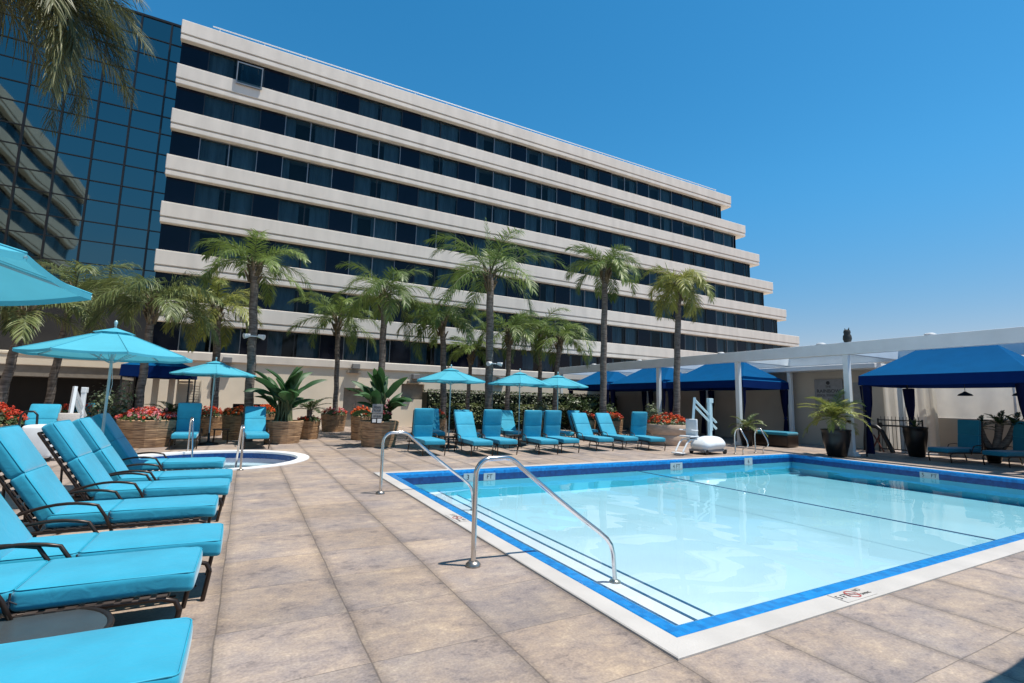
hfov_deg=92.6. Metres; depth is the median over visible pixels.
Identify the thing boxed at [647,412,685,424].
flowering plant
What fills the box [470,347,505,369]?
window
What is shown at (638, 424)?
chaise longue
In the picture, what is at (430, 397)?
hedge
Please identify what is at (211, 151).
window
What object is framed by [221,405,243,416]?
flowering plant
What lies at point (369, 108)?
window
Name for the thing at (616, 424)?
timber planter
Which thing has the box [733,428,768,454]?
pool ladder
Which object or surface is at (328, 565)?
ground
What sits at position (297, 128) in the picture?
window
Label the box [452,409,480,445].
chaise longue
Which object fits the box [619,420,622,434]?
timber planter
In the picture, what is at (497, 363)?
floodlight
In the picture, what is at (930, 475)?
depth marker
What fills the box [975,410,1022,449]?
cycad plant
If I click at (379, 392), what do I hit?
banana plant
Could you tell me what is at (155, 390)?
cream post
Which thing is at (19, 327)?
arching palm
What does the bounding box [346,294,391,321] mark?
window
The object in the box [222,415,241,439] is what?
timber planter
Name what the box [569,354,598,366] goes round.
window
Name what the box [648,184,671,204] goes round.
window
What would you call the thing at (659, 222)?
window
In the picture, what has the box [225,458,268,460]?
hot tub water
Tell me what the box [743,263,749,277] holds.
window
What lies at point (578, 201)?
window
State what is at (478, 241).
window
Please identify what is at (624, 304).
window
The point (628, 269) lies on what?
window
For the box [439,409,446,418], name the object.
flowering plant
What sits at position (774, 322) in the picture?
window
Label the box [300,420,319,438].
timber planter
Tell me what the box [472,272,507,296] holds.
window
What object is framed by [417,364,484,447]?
patio umbrella
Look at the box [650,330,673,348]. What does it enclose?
window
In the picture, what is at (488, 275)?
palm tree
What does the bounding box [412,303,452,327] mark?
window
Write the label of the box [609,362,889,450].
terrace wall
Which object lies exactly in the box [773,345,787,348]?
window
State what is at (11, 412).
flowering plant
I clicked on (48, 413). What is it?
chaise longue
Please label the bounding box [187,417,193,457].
hot tub rail
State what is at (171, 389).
cream post
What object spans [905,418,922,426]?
agave plant
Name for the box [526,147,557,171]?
window
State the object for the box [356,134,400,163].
window
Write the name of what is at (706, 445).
pool lift
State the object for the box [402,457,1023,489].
pool tile wall
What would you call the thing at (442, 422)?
timber planter
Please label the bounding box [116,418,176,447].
timber planter
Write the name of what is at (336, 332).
palm tree
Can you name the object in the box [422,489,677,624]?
pool step edge
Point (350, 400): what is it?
door
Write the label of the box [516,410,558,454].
chaise longue
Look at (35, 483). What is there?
chaise longue
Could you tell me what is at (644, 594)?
pool step edge
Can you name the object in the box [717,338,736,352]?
window
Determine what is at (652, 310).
window
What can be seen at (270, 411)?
flowering plant
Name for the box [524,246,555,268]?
window
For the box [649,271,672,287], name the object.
window
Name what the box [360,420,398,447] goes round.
timber planter
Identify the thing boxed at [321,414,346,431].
timber planter
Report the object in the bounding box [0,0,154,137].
palm tree
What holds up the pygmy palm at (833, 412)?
in the glazed pot at (836, 443)
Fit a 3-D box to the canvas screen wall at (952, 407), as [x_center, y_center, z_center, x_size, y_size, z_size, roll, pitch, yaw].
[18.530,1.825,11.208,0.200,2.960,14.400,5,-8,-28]
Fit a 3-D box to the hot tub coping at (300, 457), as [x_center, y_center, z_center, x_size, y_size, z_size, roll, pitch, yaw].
[-7.005,2.789,11.380,4.240,0.118,4.240,5,-8,-28]
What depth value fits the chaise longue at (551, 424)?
15.71 m
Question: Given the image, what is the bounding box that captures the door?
[343,388,369,426]
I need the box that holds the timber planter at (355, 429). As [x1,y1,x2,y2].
[351,416,370,439]
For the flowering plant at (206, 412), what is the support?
in the timber planter at (216, 421)
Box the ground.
[0,417,1023,682]
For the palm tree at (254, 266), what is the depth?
16.39 m
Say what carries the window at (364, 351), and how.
in the hotel building
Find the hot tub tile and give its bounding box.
[140,453,296,460]
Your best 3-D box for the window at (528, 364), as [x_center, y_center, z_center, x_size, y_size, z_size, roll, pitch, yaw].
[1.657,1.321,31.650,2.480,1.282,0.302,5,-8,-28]
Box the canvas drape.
[883,387,940,453]
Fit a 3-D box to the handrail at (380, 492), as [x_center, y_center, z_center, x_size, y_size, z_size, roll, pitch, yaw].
[-1.374,2.180,8.168,1.750,1.366,0.140,5,-8,-28]
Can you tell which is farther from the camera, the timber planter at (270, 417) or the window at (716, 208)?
the window at (716, 208)
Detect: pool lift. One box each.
[52,386,88,457]
[671,397,726,454]
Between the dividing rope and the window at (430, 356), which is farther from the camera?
the window at (430, 356)
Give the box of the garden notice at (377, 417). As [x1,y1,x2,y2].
[371,404,382,422]
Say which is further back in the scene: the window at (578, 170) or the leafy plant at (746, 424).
the window at (578, 170)
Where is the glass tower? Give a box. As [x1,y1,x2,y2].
[0,0,181,409]
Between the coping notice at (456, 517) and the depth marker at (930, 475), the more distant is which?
the depth marker at (930, 475)
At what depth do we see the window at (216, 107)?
24.45 m
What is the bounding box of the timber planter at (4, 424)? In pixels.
[0,422,20,426]
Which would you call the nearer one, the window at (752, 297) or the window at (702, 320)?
the window at (702, 320)
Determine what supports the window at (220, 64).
in the hotel building
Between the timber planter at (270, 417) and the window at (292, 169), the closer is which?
the timber planter at (270, 417)
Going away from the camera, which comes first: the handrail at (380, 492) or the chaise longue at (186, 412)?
the handrail at (380, 492)
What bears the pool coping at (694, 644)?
on the ground
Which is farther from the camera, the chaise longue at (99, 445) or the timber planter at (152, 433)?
the timber planter at (152, 433)
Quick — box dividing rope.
[636,470,995,539]
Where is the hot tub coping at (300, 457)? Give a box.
[138,450,308,470]
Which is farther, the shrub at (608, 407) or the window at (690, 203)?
the window at (690, 203)
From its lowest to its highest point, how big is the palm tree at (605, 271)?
8.553 m
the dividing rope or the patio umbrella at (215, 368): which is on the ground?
the patio umbrella at (215, 368)
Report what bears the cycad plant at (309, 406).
in the timber planter at (310, 429)
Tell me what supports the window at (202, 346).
in the hotel building
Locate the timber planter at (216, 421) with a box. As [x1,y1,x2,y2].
[200,416,221,435]
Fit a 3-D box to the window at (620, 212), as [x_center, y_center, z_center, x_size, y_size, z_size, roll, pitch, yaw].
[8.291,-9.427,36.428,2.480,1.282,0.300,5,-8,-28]
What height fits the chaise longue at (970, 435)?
1.274 m
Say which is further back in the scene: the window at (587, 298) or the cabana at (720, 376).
the window at (587, 298)
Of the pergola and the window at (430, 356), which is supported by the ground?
the pergola
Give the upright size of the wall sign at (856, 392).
1.240 m
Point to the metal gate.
(880, 424)
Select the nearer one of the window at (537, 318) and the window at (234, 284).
the window at (234, 284)
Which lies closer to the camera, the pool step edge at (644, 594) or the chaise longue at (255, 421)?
the pool step edge at (644, 594)
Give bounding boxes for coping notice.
[446,514,468,521]
[827,587,876,602]
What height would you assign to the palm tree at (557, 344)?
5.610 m
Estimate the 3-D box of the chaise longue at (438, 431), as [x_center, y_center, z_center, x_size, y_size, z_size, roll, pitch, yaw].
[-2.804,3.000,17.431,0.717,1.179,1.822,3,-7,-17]
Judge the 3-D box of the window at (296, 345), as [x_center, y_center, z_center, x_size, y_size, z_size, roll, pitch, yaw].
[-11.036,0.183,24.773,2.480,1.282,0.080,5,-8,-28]
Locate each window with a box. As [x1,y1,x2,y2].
[177,323,241,353]
[184,275,245,305]
[188,228,249,259]
[193,182,253,215]
[198,137,257,171]
[203,93,261,128]
[207,50,264,87]
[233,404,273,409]
[266,330,320,358]
[270,285,323,314]
[274,241,326,271]
[277,198,329,229]
[281,156,332,187]
[284,115,335,147]
[288,75,337,107]
[342,336,390,362]
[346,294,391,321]
[348,253,394,279]
[351,213,396,240]
[353,173,398,202]
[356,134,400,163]
[358,96,402,126]
[410,342,451,365]
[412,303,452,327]
[413,263,454,288]
[415,225,455,251]
[417,188,456,214]
[419,151,458,178]
[421,115,459,143]
[470,309,506,332]
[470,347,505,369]
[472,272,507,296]
[473,236,508,259]
[474,201,509,225]
[475,166,510,191]
[476,132,510,157]
[522,351,554,371]
[523,281,555,302]
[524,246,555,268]
[524,315,555,335]
[525,180,556,203]
[525,213,556,235]
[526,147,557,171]
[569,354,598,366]
[570,223,598,244]
[570,255,598,276]
[570,288,598,308]
[570,321,598,341]
[571,161,598,183]
[571,192,598,213]
[611,173,636,194]
[611,202,636,223]
[612,233,637,253]
[612,266,637,283]
[612,295,637,313]
[612,326,638,345]
[612,358,635,362]
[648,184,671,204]
[649,213,671,232]
[649,241,672,260]
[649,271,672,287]
[650,300,673,318]
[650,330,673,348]
[682,195,703,213]
[682,222,703,240]
[683,249,704,267]
[684,278,705,295]
[684,306,706,323]
[685,334,706,351]
[713,204,720,218]
[714,230,733,247]
[714,256,734,273]
[715,283,735,300]
[716,311,736,327]
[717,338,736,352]
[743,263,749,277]
[744,289,762,305]
[745,315,763,331]
[746,342,764,350]
[772,319,776,332]
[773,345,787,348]
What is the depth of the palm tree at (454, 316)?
21.06 m
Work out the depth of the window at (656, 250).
37.75 m
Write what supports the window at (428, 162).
in the hotel building
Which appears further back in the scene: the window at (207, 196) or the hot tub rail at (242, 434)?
the window at (207, 196)
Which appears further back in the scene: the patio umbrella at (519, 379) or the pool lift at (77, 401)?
the patio umbrella at (519, 379)
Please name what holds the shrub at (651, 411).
in the timber planter
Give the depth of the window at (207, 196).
23.89 m
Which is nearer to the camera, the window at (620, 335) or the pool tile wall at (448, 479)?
the pool tile wall at (448, 479)
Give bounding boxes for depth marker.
[463,473,473,481]
[483,473,494,480]
[670,462,682,470]
[744,458,752,463]
[920,472,938,478]
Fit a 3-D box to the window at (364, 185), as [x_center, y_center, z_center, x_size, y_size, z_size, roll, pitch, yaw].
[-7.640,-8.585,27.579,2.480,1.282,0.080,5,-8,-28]
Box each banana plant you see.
[243,366,325,420]
[345,367,411,420]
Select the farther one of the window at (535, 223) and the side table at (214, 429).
the window at (535, 223)
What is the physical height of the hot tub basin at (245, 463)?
0.375 m
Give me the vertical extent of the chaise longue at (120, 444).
1.179 m
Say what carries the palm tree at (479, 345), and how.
on the ground
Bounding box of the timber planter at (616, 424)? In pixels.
[612,421,619,434]
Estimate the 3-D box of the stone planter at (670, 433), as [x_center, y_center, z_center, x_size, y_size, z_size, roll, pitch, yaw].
[5.968,3.570,18.836,1.600,0.778,1.600,4,-7,-20]
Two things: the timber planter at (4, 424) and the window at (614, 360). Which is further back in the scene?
the window at (614, 360)
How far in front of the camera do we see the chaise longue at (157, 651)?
2.00 m
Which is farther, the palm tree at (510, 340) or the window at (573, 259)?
the window at (573, 259)
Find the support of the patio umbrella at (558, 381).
on the ground
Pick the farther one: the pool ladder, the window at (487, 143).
the window at (487, 143)
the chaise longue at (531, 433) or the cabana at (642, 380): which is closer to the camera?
the chaise longue at (531, 433)
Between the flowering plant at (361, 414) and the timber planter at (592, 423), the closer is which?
the flowering plant at (361, 414)
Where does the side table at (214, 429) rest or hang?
on the ground
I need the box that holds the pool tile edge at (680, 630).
[385,454,1023,636]
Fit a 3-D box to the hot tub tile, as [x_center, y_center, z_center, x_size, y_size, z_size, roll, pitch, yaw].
[-7.006,2.855,11.372,3.696,0.135,3.696,5,-8,-28]
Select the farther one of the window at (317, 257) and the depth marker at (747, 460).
the window at (317, 257)
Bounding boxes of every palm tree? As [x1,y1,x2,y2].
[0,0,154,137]
[159,264,264,412]
[192,228,313,441]
[286,292,380,414]
[330,261,434,372]
[396,299,484,435]
[422,217,565,409]
[446,335,499,409]
[465,310,549,409]
[502,307,578,406]
[523,320,597,409]
[564,244,644,435]
[642,263,716,420]
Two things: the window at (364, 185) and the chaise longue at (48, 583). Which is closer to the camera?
the chaise longue at (48, 583)
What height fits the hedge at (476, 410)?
1.392 m
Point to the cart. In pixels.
(31, 431)
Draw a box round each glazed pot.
[739,429,753,445]
[820,428,851,456]
[902,426,928,456]
[983,447,1002,463]
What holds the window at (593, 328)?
in the hotel building
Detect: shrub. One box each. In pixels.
[85,380,137,421]
[533,401,550,410]
[562,393,599,417]
[582,403,619,429]
[645,403,664,422]
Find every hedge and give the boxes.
[422,389,617,427]
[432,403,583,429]
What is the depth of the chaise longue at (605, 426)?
17.44 m
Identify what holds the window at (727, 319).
in the hotel building
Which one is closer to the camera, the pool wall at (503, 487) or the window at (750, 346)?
the pool wall at (503, 487)
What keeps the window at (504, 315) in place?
in the hotel building
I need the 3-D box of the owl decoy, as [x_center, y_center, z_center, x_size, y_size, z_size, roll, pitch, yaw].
[11.137,-0.210,16.260,0.260,0.492,0.260,5,-8,-28]
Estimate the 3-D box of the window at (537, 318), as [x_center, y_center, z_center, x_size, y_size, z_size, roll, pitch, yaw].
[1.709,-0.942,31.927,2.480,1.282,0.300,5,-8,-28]
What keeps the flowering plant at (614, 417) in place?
in the timber planter at (616, 424)
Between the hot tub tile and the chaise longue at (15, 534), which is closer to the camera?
the chaise longue at (15, 534)
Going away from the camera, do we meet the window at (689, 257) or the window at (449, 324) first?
the window at (449, 324)
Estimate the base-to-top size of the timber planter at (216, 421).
0.718 m
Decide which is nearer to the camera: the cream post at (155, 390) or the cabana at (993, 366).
the cabana at (993, 366)
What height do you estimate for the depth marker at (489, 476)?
0.160 m
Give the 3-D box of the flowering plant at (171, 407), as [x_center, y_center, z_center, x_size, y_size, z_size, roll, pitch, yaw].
[-10.272,2.195,14.757,1.273,0.819,1.433,-1,-7,18]
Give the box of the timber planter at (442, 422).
[432,418,445,438]
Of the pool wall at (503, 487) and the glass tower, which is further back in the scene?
the glass tower
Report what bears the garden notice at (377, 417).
on the timber planter at (372, 434)
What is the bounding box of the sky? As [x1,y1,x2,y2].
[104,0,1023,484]
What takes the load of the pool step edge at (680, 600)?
on the pool basin at (714, 550)
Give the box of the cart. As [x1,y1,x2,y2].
[18,410,57,461]
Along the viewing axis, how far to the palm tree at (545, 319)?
25.64 m
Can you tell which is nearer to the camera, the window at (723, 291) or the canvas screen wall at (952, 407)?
the canvas screen wall at (952, 407)
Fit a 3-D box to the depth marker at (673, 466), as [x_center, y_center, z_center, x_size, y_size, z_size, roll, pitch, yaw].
[4.480,3.404,13.332,0.450,0.200,0.014,5,-8,-28]
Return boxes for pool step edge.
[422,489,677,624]
[438,491,696,620]
[457,495,713,615]
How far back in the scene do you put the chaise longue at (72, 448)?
5.49 m
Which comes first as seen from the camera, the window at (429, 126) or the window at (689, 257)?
the window at (429, 126)
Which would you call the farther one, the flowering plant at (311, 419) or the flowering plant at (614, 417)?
the flowering plant at (614, 417)
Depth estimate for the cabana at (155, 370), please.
17.89 m
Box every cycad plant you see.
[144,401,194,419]
[293,397,332,417]
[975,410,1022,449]
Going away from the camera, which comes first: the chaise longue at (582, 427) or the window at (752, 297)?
the chaise longue at (582, 427)
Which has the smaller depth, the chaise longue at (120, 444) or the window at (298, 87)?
the chaise longue at (120, 444)
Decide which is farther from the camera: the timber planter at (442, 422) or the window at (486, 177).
the window at (486, 177)
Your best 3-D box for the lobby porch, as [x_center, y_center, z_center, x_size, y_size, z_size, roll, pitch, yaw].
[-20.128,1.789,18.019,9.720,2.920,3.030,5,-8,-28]
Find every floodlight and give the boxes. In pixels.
[243,333,265,339]
[486,362,502,366]
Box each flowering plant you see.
[0,402,28,424]
[61,402,98,415]
[114,406,176,421]
[201,406,223,416]
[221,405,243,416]
[254,404,275,414]
[297,415,320,421]
[321,406,347,415]
[350,405,370,417]
[382,399,391,419]
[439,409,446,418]
[578,410,594,420]
[607,411,620,421]
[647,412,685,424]
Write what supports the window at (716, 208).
in the hotel building
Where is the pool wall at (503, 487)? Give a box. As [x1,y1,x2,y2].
[415,466,1023,505]
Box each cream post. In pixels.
[150,378,159,413]
[166,379,175,407]
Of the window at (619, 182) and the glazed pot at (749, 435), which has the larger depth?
the window at (619, 182)
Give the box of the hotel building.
[143,19,799,426]
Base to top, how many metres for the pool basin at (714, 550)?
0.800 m
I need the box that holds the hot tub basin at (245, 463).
[184,459,286,469]
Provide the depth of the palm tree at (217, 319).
18.83 m
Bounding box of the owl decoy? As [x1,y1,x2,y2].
[843,328,851,341]
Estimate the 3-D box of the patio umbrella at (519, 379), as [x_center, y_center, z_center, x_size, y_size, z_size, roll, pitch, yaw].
[0.255,2.276,17.084,2.086,2.660,2.086,4,-8,-23]
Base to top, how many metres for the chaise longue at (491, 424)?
1.255 m
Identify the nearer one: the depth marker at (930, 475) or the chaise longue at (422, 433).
the depth marker at (930, 475)
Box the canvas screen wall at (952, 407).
[935,388,1023,460]
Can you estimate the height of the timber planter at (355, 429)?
0.858 m
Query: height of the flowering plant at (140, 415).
0.448 m
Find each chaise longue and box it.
[0,425,218,536]
[0,494,223,610]
[0,544,202,620]
[0,617,192,682]
[24,404,61,425]
[37,420,230,534]
[72,417,232,504]
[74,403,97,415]
[92,413,225,470]
[168,403,202,449]
[241,406,269,449]
[406,408,445,455]
[432,409,445,442]
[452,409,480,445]
[452,411,492,456]
[477,409,517,454]
[501,410,522,440]
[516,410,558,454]
[537,410,579,452]
[542,411,573,435]
[566,410,597,436]
[570,413,613,450]
[594,413,638,449]
[625,412,665,450]
[928,419,990,462]
[982,421,1023,467]
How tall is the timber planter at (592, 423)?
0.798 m
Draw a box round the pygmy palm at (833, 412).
[799,389,872,437]
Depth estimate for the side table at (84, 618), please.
2.55 m
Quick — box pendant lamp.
[957,384,972,395]
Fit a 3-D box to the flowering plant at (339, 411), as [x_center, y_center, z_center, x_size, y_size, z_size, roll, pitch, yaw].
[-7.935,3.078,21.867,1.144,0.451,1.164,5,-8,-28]
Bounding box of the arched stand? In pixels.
[863,424,895,452]
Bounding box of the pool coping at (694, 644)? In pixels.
[374,453,1023,660]
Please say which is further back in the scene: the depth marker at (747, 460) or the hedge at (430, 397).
the hedge at (430, 397)
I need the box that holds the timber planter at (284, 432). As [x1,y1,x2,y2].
[265,420,303,443]
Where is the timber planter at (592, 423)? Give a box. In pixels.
[576,420,595,438]
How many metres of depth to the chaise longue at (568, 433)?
18.14 m
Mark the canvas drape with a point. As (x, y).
(926, 411)
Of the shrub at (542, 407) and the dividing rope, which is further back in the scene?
the shrub at (542, 407)
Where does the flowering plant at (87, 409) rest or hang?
on the ground
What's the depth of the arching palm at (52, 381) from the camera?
16.00 m
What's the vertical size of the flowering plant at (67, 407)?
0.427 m
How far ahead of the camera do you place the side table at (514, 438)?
15.91 m
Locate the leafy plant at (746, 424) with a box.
[728,414,767,436]
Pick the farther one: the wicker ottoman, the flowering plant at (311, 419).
the wicker ottoman
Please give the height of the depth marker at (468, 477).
0.170 m
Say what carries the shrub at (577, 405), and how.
on the ground
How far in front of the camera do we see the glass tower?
21.66 m
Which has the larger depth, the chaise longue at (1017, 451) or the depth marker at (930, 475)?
the chaise longue at (1017, 451)
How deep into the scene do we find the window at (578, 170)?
34.91 m
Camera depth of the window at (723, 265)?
41.13 m
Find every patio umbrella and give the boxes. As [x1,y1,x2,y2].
[0,243,91,305]
[12,320,192,500]
[169,357,256,444]
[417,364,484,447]
[488,369,551,445]
[533,372,587,409]
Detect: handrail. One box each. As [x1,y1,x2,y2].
[376,431,472,510]
[465,455,620,583]
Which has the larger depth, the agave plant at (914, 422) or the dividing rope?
the agave plant at (914, 422)
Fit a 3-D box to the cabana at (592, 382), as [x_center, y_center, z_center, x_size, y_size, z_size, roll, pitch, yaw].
[5.727,3.532,29.728,3.074,3.500,3.830,5,-8,-28]
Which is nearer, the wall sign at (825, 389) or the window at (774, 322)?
the wall sign at (825, 389)
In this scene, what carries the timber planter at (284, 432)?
on the ground
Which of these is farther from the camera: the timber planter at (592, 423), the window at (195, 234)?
the window at (195, 234)
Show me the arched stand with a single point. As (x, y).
(885, 438)
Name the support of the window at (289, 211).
in the hotel building
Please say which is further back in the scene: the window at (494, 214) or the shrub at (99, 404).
the window at (494, 214)
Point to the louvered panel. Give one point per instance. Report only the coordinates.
(181, 391)
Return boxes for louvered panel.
[175,380,202,409]
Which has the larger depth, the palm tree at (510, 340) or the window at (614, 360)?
the window at (614, 360)
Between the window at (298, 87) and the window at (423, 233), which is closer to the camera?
the window at (298, 87)
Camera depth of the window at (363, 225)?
27.28 m
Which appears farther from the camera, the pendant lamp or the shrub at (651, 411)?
the shrub at (651, 411)
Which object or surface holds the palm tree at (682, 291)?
on the ground
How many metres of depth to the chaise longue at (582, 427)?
16.75 m
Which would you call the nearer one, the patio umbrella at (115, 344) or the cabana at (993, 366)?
the patio umbrella at (115, 344)
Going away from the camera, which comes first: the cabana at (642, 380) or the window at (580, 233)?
the cabana at (642, 380)
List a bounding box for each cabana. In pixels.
[115,363,196,422]
[568,371,646,411]
[609,367,705,435]
[666,362,788,434]
[858,345,1023,456]
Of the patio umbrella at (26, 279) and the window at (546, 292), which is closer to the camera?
the patio umbrella at (26, 279)
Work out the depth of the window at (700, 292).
39.35 m
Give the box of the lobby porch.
[0,350,133,427]
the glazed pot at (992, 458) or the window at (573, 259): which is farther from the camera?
the window at (573, 259)
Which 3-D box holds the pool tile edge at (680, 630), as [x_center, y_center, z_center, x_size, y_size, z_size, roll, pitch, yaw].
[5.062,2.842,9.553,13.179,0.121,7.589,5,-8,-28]
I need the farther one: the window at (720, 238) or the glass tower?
the window at (720, 238)
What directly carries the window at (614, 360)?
in the hotel building
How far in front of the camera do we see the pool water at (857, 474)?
12.64 m
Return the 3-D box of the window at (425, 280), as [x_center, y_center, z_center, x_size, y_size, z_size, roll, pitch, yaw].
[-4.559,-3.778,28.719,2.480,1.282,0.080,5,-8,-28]
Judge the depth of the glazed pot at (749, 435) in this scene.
18.93 m
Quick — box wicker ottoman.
[753,430,798,446]
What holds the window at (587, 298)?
in the hotel building
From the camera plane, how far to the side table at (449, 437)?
14.63 m
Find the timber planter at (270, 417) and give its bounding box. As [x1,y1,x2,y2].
[266,414,274,419]
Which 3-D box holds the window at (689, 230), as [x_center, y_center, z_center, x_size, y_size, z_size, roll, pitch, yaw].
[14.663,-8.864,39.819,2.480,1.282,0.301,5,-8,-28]
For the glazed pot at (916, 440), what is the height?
0.980 m
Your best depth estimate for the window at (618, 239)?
36.12 m
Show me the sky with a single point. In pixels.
(869, 154)
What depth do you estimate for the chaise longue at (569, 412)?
21.46 m
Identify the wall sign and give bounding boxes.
[814,379,843,411]
[853,382,862,413]
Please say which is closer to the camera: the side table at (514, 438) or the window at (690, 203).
the side table at (514, 438)
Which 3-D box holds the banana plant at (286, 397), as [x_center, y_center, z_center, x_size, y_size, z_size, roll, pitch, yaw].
[-7.466,1.714,16.014,2.132,1.945,2.448,-3,-8,34]
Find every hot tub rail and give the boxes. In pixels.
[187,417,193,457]
[234,424,244,470]
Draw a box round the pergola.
[559,326,1023,456]
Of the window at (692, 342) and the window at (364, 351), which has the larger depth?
the window at (692, 342)
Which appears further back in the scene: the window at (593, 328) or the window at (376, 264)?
the window at (593, 328)
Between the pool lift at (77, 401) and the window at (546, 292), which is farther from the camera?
the window at (546, 292)
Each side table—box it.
[0,606,114,643]
[212,428,229,443]
[443,436,461,451]
[503,434,521,448]
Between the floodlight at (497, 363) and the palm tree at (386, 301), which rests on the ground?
the palm tree at (386, 301)
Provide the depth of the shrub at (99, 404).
13.94 m
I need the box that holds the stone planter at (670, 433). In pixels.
[647,423,686,445]
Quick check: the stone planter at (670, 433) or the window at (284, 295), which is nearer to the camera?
the stone planter at (670, 433)
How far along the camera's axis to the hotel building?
27.75 m
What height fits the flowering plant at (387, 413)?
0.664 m
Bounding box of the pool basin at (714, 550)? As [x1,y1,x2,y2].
[430,473,1023,624]
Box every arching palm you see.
[0,300,96,420]
[7,259,142,403]
[78,270,224,414]
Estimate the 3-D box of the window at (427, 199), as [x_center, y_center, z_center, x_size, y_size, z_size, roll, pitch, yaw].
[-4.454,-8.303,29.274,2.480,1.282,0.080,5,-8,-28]
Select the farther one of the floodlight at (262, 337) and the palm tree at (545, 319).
the palm tree at (545, 319)
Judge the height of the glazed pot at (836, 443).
0.860 m
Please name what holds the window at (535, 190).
in the hotel building
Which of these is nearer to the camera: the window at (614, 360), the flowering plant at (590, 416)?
the flowering plant at (590, 416)
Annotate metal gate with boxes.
[877,416,923,451]
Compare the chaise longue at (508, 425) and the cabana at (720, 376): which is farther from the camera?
the cabana at (720, 376)
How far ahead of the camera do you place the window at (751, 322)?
42.28 m
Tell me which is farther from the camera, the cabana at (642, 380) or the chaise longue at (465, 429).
the cabana at (642, 380)
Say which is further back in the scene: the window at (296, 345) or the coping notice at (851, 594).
the window at (296, 345)
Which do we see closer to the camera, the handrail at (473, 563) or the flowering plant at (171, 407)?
the handrail at (473, 563)

